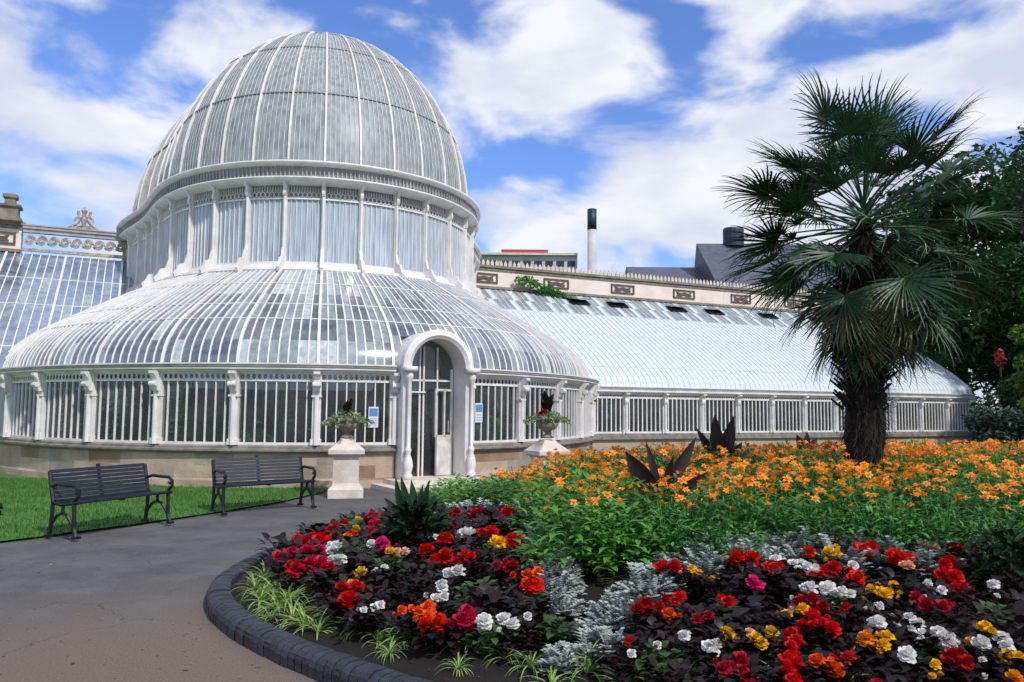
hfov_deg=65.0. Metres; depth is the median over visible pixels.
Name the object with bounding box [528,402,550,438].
indoor plant
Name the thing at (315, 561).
begonia
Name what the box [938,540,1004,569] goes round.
silver ragwort
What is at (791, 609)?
begonia
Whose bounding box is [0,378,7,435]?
window
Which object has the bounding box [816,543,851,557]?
begonia
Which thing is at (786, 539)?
silver ragwort
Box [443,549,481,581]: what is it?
begonia
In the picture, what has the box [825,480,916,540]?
bedding plant
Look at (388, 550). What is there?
begonia
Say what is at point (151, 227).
drum window
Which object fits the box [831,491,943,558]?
bedding plant
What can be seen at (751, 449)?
bedding plant
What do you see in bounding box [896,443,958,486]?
bedding plant
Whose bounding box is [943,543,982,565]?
begonia
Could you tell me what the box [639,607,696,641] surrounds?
begonia
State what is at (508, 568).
begonia
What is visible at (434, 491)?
bedding plant
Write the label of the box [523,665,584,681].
grass tuft
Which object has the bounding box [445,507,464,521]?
begonia
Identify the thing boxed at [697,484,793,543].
bedding plant
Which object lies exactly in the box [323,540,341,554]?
begonia
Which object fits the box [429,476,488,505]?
bedding plant
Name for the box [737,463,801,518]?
bedding plant
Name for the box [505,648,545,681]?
grass tuft
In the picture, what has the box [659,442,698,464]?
bedding plant
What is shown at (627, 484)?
bedding plant
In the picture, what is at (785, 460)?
bedding plant
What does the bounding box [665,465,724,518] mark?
bedding plant
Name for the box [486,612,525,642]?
begonia
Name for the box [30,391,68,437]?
indoor plant
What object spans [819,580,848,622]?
begonia
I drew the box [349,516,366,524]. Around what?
begonia
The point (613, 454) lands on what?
bedding plant
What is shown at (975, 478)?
bedding plant
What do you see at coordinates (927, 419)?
indoor plant
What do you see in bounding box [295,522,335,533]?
begonia
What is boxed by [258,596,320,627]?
grass tuft
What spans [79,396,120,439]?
indoor plant
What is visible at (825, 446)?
bedding plant
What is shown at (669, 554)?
silver ragwort
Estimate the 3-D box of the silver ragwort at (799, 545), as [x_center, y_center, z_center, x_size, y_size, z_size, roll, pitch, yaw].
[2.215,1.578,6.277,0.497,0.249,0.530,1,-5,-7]
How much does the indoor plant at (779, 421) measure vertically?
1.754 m
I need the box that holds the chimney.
[587,208,596,273]
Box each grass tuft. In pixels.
[231,571,283,599]
[236,589,307,617]
[237,574,293,601]
[241,560,287,587]
[241,580,284,610]
[248,603,293,623]
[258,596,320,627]
[261,583,312,616]
[270,603,329,634]
[291,607,342,639]
[339,617,388,642]
[351,623,400,648]
[367,634,413,663]
[375,622,414,649]
[435,653,475,676]
[441,630,490,656]
[481,642,537,669]
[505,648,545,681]
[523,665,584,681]
[558,638,616,681]
[602,668,644,681]
[618,669,659,681]
[659,660,708,681]
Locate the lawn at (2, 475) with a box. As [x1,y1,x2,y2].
[0,472,327,540]
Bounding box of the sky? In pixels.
[0,0,1023,412]
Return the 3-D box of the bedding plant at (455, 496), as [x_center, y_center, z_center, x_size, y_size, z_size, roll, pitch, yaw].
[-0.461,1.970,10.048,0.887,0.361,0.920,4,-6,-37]
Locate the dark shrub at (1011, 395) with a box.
[969,372,1023,434]
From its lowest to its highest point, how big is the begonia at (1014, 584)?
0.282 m
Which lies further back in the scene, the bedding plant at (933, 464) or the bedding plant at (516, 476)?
the bedding plant at (516, 476)
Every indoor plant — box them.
[15,390,35,434]
[15,399,32,434]
[21,410,56,435]
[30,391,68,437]
[62,400,84,438]
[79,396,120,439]
[113,376,152,440]
[146,391,191,440]
[196,416,228,441]
[240,417,276,441]
[277,393,311,441]
[320,401,353,441]
[359,383,387,441]
[410,390,433,475]
[434,425,442,449]
[474,387,504,440]
[485,396,511,439]
[525,399,542,438]
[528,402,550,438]
[560,390,572,415]
[561,414,572,435]
[561,417,572,436]
[598,399,618,431]
[630,413,653,431]
[652,408,682,430]
[679,400,707,430]
[718,408,743,430]
[742,412,764,430]
[761,409,790,430]
[790,416,819,430]
[822,405,843,430]
[888,412,916,429]
[912,407,939,429]
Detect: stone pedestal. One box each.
[327,438,364,498]
[524,439,570,469]
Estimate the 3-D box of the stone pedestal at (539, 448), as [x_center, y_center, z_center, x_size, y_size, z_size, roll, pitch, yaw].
[0.643,2.340,14.755,0.640,1.050,0.640,3,-5,-25]
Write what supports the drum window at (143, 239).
in the glasshouse rotunda
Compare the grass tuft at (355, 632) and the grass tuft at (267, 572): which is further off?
the grass tuft at (267, 572)
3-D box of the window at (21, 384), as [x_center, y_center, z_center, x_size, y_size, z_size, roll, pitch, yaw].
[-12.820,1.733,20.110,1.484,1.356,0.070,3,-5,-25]
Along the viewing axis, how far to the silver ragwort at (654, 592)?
5.25 m
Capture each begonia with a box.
[253,532,294,565]
[263,547,298,577]
[268,552,302,581]
[271,558,306,593]
[278,545,324,568]
[280,536,316,553]
[285,558,315,583]
[290,534,315,547]
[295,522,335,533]
[298,526,323,542]
[299,544,326,556]
[301,554,330,584]
[301,561,344,594]
[302,564,344,595]
[308,532,331,545]
[313,545,337,565]
[313,581,350,615]
[314,539,341,555]
[315,519,337,530]
[319,590,364,627]
[322,540,373,571]
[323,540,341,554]
[324,522,344,533]
[324,526,351,541]
[326,580,372,607]
[327,554,350,577]
[329,573,372,606]
[330,532,352,543]
[334,529,376,553]
[334,530,370,540]
[337,514,354,520]
[337,603,385,640]
[339,518,354,532]
[339,546,384,571]
[341,518,366,541]
[344,554,393,582]
[344,591,391,617]
[346,524,367,534]
[347,524,381,538]
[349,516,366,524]
[349,600,399,634]
[350,510,380,519]
[350,539,380,555]
[352,566,386,593]
[359,563,416,596]
[360,511,380,523]
[361,579,398,610]
[362,526,397,554]
[363,512,387,524]
[363,526,378,547]
[364,515,381,521]
[366,564,404,583]
[367,518,382,529]
[369,544,391,563]
[373,536,401,556]
[373,558,405,581]
[376,547,400,568]
[385,604,418,641]
[386,547,414,573]
[386,559,441,592]
[388,573,438,605]
[392,547,420,573]
[392,599,451,636]
[393,525,439,545]
[395,534,434,560]
[402,612,454,653]
[403,607,445,645]
[404,523,443,543]
[411,543,436,571]
[415,592,464,625]
[418,552,448,579]
[418,579,452,609]
[419,534,451,551]
[427,617,477,654]
[430,564,474,598]
[431,532,458,553]
[433,547,453,569]
[435,604,479,649]
[439,539,483,566]
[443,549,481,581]
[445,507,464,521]
[446,521,457,545]
[448,517,484,542]
[449,551,491,582]
[449,581,516,627]
[452,576,506,613]
[453,526,482,550]
[454,531,490,559]
[455,515,491,528]
[459,503,487,521]
[461,612,509,654]
[466,506,489,524]
[468,548,504,573]
[470,506,500,524]
[472,511,511,536]
[472,525,498,554]
[472,587,526,635]
[477,556,516,584]
[482,517,505,534]
[482,534,506,561]
[482,617,537,659]
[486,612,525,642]
[487,505,515,533]
[489,559,531,584]
[491,571,525,600]
[492,503,504,510]
[493,509,525,535]
[495,543,527,562]
[497,554,535,579]
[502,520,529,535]
[502,532,524,559]
[504,589,568,634]
[506,545,555,566]
[506,612,552,649]
[516,566,550,594]
[519,577,550,615]
[535,613,580,649]
[592,630,660,676]
[607,649,653,681]
[619,596,675,635]
[622,616,682,658]
[627,600,681,634]
[628,638,684,681]
[639,593,686,626]
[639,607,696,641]
[640,656,706,681]
[652,559,687,591]
[656,590,705,622]
[659,630,707,665]
[671,564,709,596]
[678,564,721,597]
[680,603,721,630]
[685,610,719,643]
[686,639,731,678]
[690,638,735,681]
[691,572,750,607]
[692,617,764,656]
[699,632,771,673]
[700,653,759,681]
[706,594,743,627]
[706,653,781,681]
[709,595,790,633]
[712,651,770,681]
[723,548,764,579]
[725,561,769,589]
[728,631,779,674]
[734,566,794,607]
[735,627,769,658]
[736,574,779,608]
[737,624,808,666]
[747,560,794,594]
[758,568,818,605]
[759,554,795,580]
[759,609,809,638]
[760,557,804,588]
[762,627,816,662]
[766,640,813,670]
[766,658,826,681]
[768,606,801,625]
[769,649,830,681]
[773,672,820,681]
[774,602,815,626]
[780,585,821,605]
[783,598,848,630]
[786,617,842,655]
[789,617,857,657]
[790,558,806,580]
[791,562,832,589]
[792,570,840,593]
[794,591,834,616]
[796,546,825,573]
[797,648,863,681]
[800,581,834,604]
[801,607,844,649]
[805,574,874,599]
[805,650,875,681]
[808,560,846,589]
[809,659,860,681]
[813,546,849,575]
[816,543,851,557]
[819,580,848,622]
[825,585,869,616]
[829,600,876,638]
[833,629,895,673]
[834,566,873,588]
[834,632,897,669]
[837,569,881,597]
[838,560,885,585]
[849,624,913,663]
[849,678,887,681]
[852,541,887,575]
[853,585,906,615]
[853,614,905,640]
[855,601,903,632]
[858,584,899,621]
[860,638,909,672]
[861,661,930,681]
[865,579,916,615]
[870,645,932,681]
[873,567,928,607]
[873,609,929,644]
[874,580,912,610]
[879,547,917,575]
[885,550,925,581]
[890,560,926,592]
[892,624,955,665]
[893,618,935,658]
[894,590,949,626]
[904,579,950,608]
[908,672,936,681]
[912,625,955,670]
[913,541,946,567]
[918,579,971,619]
[920,658,968,681]
[924,599,974,637]
[929,632,983,668]
[930,555,977,585]
[930,566,976,594]
[936,654,989,681]
[937,646,991,681]
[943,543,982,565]
[943,581,984,614]
[950,642,1015,681]
[956,632,1012,677]
[962,557,1007,588]
[962,620,1023,655]
[964,636,999,659]
[967,600,1023,651]
[968,579,1013,613]
[976,600,1013,627]
[981,564,1023,600]
[981,648,1023,680]
[986,631,1022,673]
[988,669,1023,681]
[999,588,1023,606]
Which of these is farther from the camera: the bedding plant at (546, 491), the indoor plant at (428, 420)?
the indoor plant at (428, 420)
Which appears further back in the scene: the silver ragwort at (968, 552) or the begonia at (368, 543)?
the begonia at (368, 543)
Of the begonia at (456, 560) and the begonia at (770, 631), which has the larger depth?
the begonia at (456, 560)
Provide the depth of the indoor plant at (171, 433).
16.79 m
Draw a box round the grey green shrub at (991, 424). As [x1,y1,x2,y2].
[960,404,1023,450]
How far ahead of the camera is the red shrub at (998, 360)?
30.01 m
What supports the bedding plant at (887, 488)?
on the flower bed soil
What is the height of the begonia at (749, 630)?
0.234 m
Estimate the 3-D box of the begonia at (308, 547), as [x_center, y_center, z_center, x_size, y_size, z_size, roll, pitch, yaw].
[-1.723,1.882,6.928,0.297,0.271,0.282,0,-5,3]
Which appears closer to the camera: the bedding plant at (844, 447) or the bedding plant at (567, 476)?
the bedding plant at (567, 476)
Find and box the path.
[0,458,675,681]
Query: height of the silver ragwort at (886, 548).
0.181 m
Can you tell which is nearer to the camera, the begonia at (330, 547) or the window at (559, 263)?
the begonia at (330, 547)
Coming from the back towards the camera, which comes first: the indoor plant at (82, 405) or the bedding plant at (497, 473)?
the indoor plant at (82, 405)
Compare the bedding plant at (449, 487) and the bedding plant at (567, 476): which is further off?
the bedding plant at (449, 487)
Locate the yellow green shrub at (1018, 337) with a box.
[1007,323,1023,414]
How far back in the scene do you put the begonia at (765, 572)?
5.28 m
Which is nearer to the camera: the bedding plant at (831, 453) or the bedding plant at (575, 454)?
the bedding plant at (831, 453)
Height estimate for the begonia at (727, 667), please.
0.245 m
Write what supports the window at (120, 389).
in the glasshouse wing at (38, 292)
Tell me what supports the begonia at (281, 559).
on the flower bed soil
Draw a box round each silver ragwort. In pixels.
[451,500,476,518]
[466,497,491,508]
[484,502,507,508]
[515,531,540,554]
[516,558,587,588]
[518,523,553,543]
[520,537,567,555]
[523,570,585,598]
[525,550,584,570]
[534,539,582,566]
[534,644,579,673]
[541,640,592,672]
[544,556,588,586]
[547,591,584,617]
[559,627,610,659]
[569,619,612,637]
[575,601,631,630]
[579,624,619,648]
[583,589,629,613]
[588,625,624,653]
[605,599,641,628]
[609,562,673,600]
[617,588,650,607]
[629,563,688,595]
[633,587,661,600]
[643,555,699,582]
[652,540,697,564]
[674,543,745,574]
[675,542,724,560]
[682,546,729,578]
[685,531,731,555]
[705,542,732,575]
[708,535,750,550]
[728,539,786,567]
[731,534,761,549]
[738,534,771,550]
[748,533,782,556]
[755,531,798,554]
[771,527,818,555]
[774,544,821,562]
[788,532,826,548]
[792,525,845,550]
[798,533,872,572]
[812,534,854,549]
[827,526,864,554]
[840,532,871,549]
[843,535,897,563]
[858,540,905,572]
[863,547,911,569]
[873,535,937,578]
[903,534,941,551]
[905,538,967,568]
[914,546,940,576]
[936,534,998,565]
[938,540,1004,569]
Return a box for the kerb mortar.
[208,579,371,681]
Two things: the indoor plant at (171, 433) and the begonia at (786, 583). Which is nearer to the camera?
the begonia at (786, 583)
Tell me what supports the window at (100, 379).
in the glasshouse rotunda
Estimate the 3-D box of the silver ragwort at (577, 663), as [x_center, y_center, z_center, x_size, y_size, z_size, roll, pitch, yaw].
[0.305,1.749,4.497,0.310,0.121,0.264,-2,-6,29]
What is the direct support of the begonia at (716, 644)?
on the flower bed soil
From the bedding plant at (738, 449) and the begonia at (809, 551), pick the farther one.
the bedding plant at (738, 449)
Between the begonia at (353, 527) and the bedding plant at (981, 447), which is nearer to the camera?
the begonia at (353, 527)
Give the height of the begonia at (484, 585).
0.306 m
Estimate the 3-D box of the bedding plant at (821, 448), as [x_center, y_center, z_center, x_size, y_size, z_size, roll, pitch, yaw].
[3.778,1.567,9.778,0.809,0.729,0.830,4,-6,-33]
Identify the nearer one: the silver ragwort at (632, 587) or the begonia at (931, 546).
the silver ragwort at (632, 587)
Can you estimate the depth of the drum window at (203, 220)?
20.74 m
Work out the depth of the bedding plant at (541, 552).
5.95 m
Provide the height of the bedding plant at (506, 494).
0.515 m
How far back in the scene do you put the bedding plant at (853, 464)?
7.86 m
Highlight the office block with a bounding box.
[480,249,577,272]
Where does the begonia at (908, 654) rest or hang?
on the flower bed soil
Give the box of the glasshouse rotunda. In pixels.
[0,31,599,493]
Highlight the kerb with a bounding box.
[206,502,452,681]
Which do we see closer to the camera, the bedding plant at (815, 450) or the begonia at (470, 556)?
the begonia at (470, 556)
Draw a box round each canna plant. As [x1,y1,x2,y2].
[342,398,352,414]
[540,390,553,414]
[625,438,708,537]
[696,414,741,464]
[796,432,817,452]
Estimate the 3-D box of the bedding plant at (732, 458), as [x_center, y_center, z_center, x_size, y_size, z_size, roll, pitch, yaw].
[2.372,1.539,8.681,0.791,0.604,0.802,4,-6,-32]
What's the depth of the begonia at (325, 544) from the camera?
7.32 m
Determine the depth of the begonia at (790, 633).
4.28 m
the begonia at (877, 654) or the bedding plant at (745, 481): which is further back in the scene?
the bedding plant at (745, 481)
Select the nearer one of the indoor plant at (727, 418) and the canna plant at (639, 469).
the canna plant at (639, 469)
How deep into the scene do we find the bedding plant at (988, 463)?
8.53 m
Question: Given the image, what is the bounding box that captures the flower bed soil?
[206,490,1023,681]
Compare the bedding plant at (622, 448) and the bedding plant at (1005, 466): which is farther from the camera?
the bedding plant at (622, 448)
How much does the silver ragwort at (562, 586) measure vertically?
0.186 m
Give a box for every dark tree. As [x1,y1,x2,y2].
[868,170,1023,395]
[878,142,1023,402]
[928,239,1023,415]
[1000,285,1023,361]
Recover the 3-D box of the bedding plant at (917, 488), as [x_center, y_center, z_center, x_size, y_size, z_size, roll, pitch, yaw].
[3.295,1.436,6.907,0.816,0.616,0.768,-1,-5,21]
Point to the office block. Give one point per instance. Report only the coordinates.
(538, 257)
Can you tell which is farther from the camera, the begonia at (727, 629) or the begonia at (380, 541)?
the begonia at (380, 541)
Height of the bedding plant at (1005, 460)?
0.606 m
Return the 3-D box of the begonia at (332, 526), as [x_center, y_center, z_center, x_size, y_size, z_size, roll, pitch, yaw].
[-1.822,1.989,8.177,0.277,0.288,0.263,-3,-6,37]
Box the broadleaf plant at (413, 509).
[375,477,455,550]
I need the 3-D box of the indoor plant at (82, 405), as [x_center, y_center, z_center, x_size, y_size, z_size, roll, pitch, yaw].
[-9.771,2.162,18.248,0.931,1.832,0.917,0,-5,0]
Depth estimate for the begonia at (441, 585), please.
5.50 m
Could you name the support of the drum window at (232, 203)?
in the glasshouse rotunda
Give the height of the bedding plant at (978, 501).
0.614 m
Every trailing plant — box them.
[320,409,374,428]
[523,409,572,425]
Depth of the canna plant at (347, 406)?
14.65 m
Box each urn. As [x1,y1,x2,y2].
[333,418,360,438]
[536,418,560,437]
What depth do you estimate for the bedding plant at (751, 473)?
7.61 m
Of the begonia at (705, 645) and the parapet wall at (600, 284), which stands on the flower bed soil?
the begonia at (705, 645)
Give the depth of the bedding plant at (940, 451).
9.36 m
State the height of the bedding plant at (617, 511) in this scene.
0.620 m
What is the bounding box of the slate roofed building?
[625,227,947,367]
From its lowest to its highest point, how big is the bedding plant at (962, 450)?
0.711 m
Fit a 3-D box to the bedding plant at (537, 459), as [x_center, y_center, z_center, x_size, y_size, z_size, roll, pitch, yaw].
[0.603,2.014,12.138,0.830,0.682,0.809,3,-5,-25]
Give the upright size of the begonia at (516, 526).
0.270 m
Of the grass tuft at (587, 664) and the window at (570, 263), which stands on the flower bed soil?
the grass tuft at (587, 664)
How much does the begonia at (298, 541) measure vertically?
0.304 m
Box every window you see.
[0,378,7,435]
[10,375,38,438]
[20,384,33,435]
[43,373,86,440]
[51,384,107,436]
[93,372,151,442]
[117,385,175,436]
[131,233,136,281]
[141,228,145,279]
[149,227,151,271]
[155,219,157,266]
[161,205,169,267]
[161,372,229,444]
[172,197,188,272]
[191,191,212,268]
[215,187,245,265]
[238,372,312,444]
[248,185,282,263]
[286,185,321,263]
[321,373,389,444]
[324,187,358,265]
[362,190,394,269]
[398,196,423,273]
[427,204,447,279]
[451,213,462,284]
[466,225,470,280]
[473,377,517,442]
[524,380,555,440]
[534,261,541,265]
[545,261,552,265]
[557,261,563,265]
[561,382,578,438]
[568,261,574,265]
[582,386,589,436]
[596,394,622,433]
[628,395,661,432]
[667,395,699,432]
[704,396,734,432]
[740,397,769,432]
[774,397,801,431]
[806,398,832,431]
[837,400,844,431]
[885,399,891,431]
[895,399,918,431]
[923,400,945,431]
[949,400,969,430]
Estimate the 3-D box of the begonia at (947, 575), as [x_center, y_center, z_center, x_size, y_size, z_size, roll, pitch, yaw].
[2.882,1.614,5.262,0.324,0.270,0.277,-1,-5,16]
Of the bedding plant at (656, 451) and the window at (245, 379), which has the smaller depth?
the bedding plant at (656, 451)
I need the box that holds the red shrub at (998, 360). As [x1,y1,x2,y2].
[994,349,1006,407]
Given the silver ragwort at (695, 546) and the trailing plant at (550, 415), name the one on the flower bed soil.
the silver ragwort at (695, 546)
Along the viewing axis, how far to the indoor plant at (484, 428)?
18.52 m
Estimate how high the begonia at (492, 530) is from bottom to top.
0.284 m
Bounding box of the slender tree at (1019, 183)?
[988,122,1023,235]
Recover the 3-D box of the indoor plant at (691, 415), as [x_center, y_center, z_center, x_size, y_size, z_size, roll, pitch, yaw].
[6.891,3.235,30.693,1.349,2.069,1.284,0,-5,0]
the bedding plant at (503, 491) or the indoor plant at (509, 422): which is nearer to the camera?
the bedding plant at (503, 491)
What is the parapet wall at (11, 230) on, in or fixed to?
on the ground
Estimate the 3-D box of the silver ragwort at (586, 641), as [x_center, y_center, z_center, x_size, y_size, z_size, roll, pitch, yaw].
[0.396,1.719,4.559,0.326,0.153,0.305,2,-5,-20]
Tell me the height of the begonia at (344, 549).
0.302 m
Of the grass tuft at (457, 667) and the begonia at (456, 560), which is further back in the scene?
the begonia at (456, 560)
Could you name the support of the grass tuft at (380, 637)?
on the flower bed soil
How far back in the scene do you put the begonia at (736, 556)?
5.71 m
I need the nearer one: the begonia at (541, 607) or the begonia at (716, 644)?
the begonia at (716, 644)
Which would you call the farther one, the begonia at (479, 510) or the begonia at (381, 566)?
the begonia at (479, 510)
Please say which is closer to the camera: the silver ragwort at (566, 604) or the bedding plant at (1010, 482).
the silver ragwort at (566, 604)
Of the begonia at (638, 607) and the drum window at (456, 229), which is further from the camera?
the drum window at (456, 229)
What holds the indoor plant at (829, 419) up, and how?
in the glasshouse wing at (627, 348)
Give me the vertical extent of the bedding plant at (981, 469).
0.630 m
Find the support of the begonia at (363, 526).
on the flower bed soil
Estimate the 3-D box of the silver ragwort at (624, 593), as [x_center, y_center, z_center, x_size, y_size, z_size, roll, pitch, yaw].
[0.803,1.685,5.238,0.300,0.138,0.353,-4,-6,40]
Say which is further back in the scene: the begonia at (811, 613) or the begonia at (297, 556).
the begonia at (297, 556)
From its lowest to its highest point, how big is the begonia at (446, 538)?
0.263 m
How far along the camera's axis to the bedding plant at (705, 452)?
9.42 m
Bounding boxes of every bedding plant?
[416,480,461,506]
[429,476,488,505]
[429,478,475,503]
[431,473,478,504]
[439,483,502,505]
[447,475,496,504]
[465,472,520,503]
[471,474,527,507]
[475,468,517,495]
[485,473,523,505]
[492,466,537,496]
[498,475,564,519]
[505,463,549,497]
[507,465,529,487]
[507,477,581,530]
[508,475,595,535]
[509,473,549,503]
[510,472,556,504]
[510,499,621,580]
[519,467,569,488]
[522,452,574,501]
[524,462,584,510]
[527,460,560,482]
[531,481,620,550]
[532,467,603,516]
[533,451,561,474]
[537,448,580,479]
[537,486,641,561]
[546,474,624,536]
[548,451,613,489]
[551,470,634,523]
[555,463,608,500]
[557,450,598,479]
[557,463,625,501]
[558,455,610,486]
[560,496,673,573]
[561,444,601,473]
[568,447,612,474]
[568,451,600,482]
[576,478,674,551]
[581,466,633,509]
[588,450,627,479]
[590,445,625,465]
[590,459,648,490]
[591,459,628,514]
[593,471,668,532]
[595,450,638,476]
[597,451,629,491]
[602,473,685,540]
[604,445,644,466]
[605,446,643,465]
[612,446,639,469]
[612,461,678,511]
[613,481,699,556]
[621,495,721,564]
[625,461,665,477]
[626,442,665,469]
[627,449,673,477]
[630,481,706,541]
[631,471,720,531]
[633,440,678,468]
[636,469,700,515]
[643,445,678,469]
[646,442,677,464]
[651,487,747,554]
[657,444,680,467]
[657,448,700,478]
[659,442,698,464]
[665,445,717,468]
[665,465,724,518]
[668,452,721,486]
[671,506,772,572]
[674,441,731,478]
[675,469,754,528]
[682,455,738,482]
[683,475,777,536]
[685,463,732,514]
[687,446,744,483]
[688,462,757,511]
[694,438,749,473]
[697,472,780,533]
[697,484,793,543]
[698,455,762,495]
[706,474,797,534]
[710,458,782,498]
[712,460,784,511]
[722,445,775,494]
[726,442,778,476]
[726,466,809,532]
[736,441,769,463]
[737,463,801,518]
[738,446,793,496]
[744,457,808,506]
[750,454,812,495]
[752,443,791,463]
[752,482,849,548]
[754,438,810,472]
[764,463,848,521]
[768,461,835,510]
[771,440,835,495]
[774,474,865,535]
[776,476,861,530]
[777,442,806,464]
[780,453,839,499]
[784,444,826,465]
[785,458,861,509]
[789,442,838,463]
[799,443,843,475]
[800,440,836,472]
[804,443,848,479]
[806,461,889,523]
[808,483,915,548]
[814,456,878,504]
[814,456,884,491]
[818,471,897,530]
[819,444,845,469]
[820,440,844,475]
[822,461,896,515]
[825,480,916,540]
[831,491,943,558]
[835,447,897,483]
[837,467,918,516]
[841,459,913,503]
[846,472,936,534]
[850,485,952,549]
[853,457,911,491]
[863,458,929,500]
[877,465,950,526]
[880,467,964,536]
[881,449,934,490]
[883,442,914,482]
[884,492,994,563]
[888,439,924,476]
[888,466,970,504]
[892,438,952,468]
[892,441,937,467]
[895,455,960,486]
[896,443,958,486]
[896,468,989,532]
[897,444,944,478]
[904,439,942,467]
[904,477,995,542]
[906,475,1015,541]
[908,440,961,478]
[911,463,980,506]
[921,470,1002,519]
[922,441,983,485]
[930,455,996,497]
[931,440,975,465]
[935,456,1008,501]
[940,441,968,464]
[941,447,997,489]
[942,458,1017,509]
[944,496,1023,579]
[945,440,971,454]
[945,483,1023,555]
[948,440,985,466]
[958,441,1004,473]
[960,441,1020,481]
[960,443,1023,480]
[960,465,1023,521]
[963,455,1021,494]
[963,472,1021,531]
[969,438,1015,471]
[972,472,1023,539]
[979,465,1023,515]
[980,460,1022,507]
[987,440,1023,478]
[989,479,1023,524]
[990,492,1023,544]
[994,479,1023,522]
[999,439,1023,461]
[999,442,1023,476]
[1004,500,1023,559]
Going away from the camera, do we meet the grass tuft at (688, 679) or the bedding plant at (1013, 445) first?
the grass tuft at (688, 679)
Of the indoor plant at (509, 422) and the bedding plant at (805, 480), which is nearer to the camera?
the bedding plant at (805, 480)
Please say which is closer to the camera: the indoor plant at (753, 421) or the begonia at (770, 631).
the begonia at (770, 631)
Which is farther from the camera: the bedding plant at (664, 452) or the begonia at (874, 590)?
the bedding plant at (664, 452)
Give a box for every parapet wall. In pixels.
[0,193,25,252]
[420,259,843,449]
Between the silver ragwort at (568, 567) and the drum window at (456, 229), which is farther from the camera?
the drum window at (456, 229)
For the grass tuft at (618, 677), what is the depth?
4.19 m
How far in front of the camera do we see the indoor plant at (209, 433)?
16.70 m
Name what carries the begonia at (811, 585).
on the flower bed soil
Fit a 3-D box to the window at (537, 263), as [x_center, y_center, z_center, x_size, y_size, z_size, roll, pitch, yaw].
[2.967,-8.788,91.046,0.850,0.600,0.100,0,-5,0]
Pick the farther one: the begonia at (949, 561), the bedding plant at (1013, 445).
the bedding plant at (1013, 445)
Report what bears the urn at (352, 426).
on the stone pedestal at (345, 454)
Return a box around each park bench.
[44,463,173,539]
[209,455,316,515]
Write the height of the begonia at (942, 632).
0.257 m
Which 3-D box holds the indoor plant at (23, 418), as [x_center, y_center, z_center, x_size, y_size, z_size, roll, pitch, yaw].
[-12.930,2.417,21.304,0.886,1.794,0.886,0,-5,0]
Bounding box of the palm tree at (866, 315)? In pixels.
[708,69,1023,480]
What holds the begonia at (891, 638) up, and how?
on the flower bed soil
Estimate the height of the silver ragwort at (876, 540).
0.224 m
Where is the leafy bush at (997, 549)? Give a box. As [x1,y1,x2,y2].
[954,520,1023,590]
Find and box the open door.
[434,389,453,475]
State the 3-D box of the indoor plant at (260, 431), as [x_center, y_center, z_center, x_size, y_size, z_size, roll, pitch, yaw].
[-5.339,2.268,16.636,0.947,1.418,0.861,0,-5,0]
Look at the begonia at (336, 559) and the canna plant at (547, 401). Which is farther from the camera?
the canna plant at (547, 401)
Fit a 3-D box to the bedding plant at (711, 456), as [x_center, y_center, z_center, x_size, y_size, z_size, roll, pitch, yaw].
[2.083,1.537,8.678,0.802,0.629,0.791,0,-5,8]
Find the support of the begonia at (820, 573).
on the flower bed soil
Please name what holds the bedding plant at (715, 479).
on the flower bed soil
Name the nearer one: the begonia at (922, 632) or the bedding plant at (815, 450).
the begonia at (922, 632)
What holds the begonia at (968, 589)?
on the flower bed soil
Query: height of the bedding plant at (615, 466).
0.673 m
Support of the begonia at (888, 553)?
on the flower bed soil
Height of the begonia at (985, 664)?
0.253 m
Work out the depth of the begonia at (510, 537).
6.49 m
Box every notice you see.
[368,407,377,427]
[475,403,482,421]
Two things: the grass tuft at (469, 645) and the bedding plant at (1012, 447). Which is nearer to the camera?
the grass tuft at (469, 645)
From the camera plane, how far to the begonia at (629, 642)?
4.36 m
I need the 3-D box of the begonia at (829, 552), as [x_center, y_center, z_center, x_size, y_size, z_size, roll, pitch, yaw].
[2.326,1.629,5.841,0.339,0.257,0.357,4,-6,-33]
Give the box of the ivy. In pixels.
[513,275,575,298]
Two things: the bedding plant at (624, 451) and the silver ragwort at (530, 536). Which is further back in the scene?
the bedding plant at (624, 451)
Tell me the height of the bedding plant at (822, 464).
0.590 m
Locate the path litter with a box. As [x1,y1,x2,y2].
[0,496,372,681]
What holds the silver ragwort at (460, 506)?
on the flower bed soil
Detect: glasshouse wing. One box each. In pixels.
[0,207,184,440]
[480,288,977,456]
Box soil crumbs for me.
[243,559,985,681]
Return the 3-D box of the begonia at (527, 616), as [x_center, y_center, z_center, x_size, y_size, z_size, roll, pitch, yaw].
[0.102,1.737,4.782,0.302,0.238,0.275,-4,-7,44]
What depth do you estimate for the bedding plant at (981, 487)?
6.75 m
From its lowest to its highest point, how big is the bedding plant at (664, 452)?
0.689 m
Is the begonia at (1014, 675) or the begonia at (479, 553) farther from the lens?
the begonia at (479, 553)
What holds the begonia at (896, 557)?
on the flower bed soil
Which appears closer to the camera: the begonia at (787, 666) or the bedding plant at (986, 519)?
the begonia at (787, 666)
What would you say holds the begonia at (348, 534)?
on the flower bed soil
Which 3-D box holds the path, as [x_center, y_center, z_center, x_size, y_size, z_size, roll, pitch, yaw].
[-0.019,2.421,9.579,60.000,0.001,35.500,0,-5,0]
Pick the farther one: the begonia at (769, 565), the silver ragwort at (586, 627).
the begonia at (769, 565)
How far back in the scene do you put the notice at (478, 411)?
17.58 m
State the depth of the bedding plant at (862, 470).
7.59 m
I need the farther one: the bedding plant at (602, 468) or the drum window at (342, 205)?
the drum window at (342, 205)

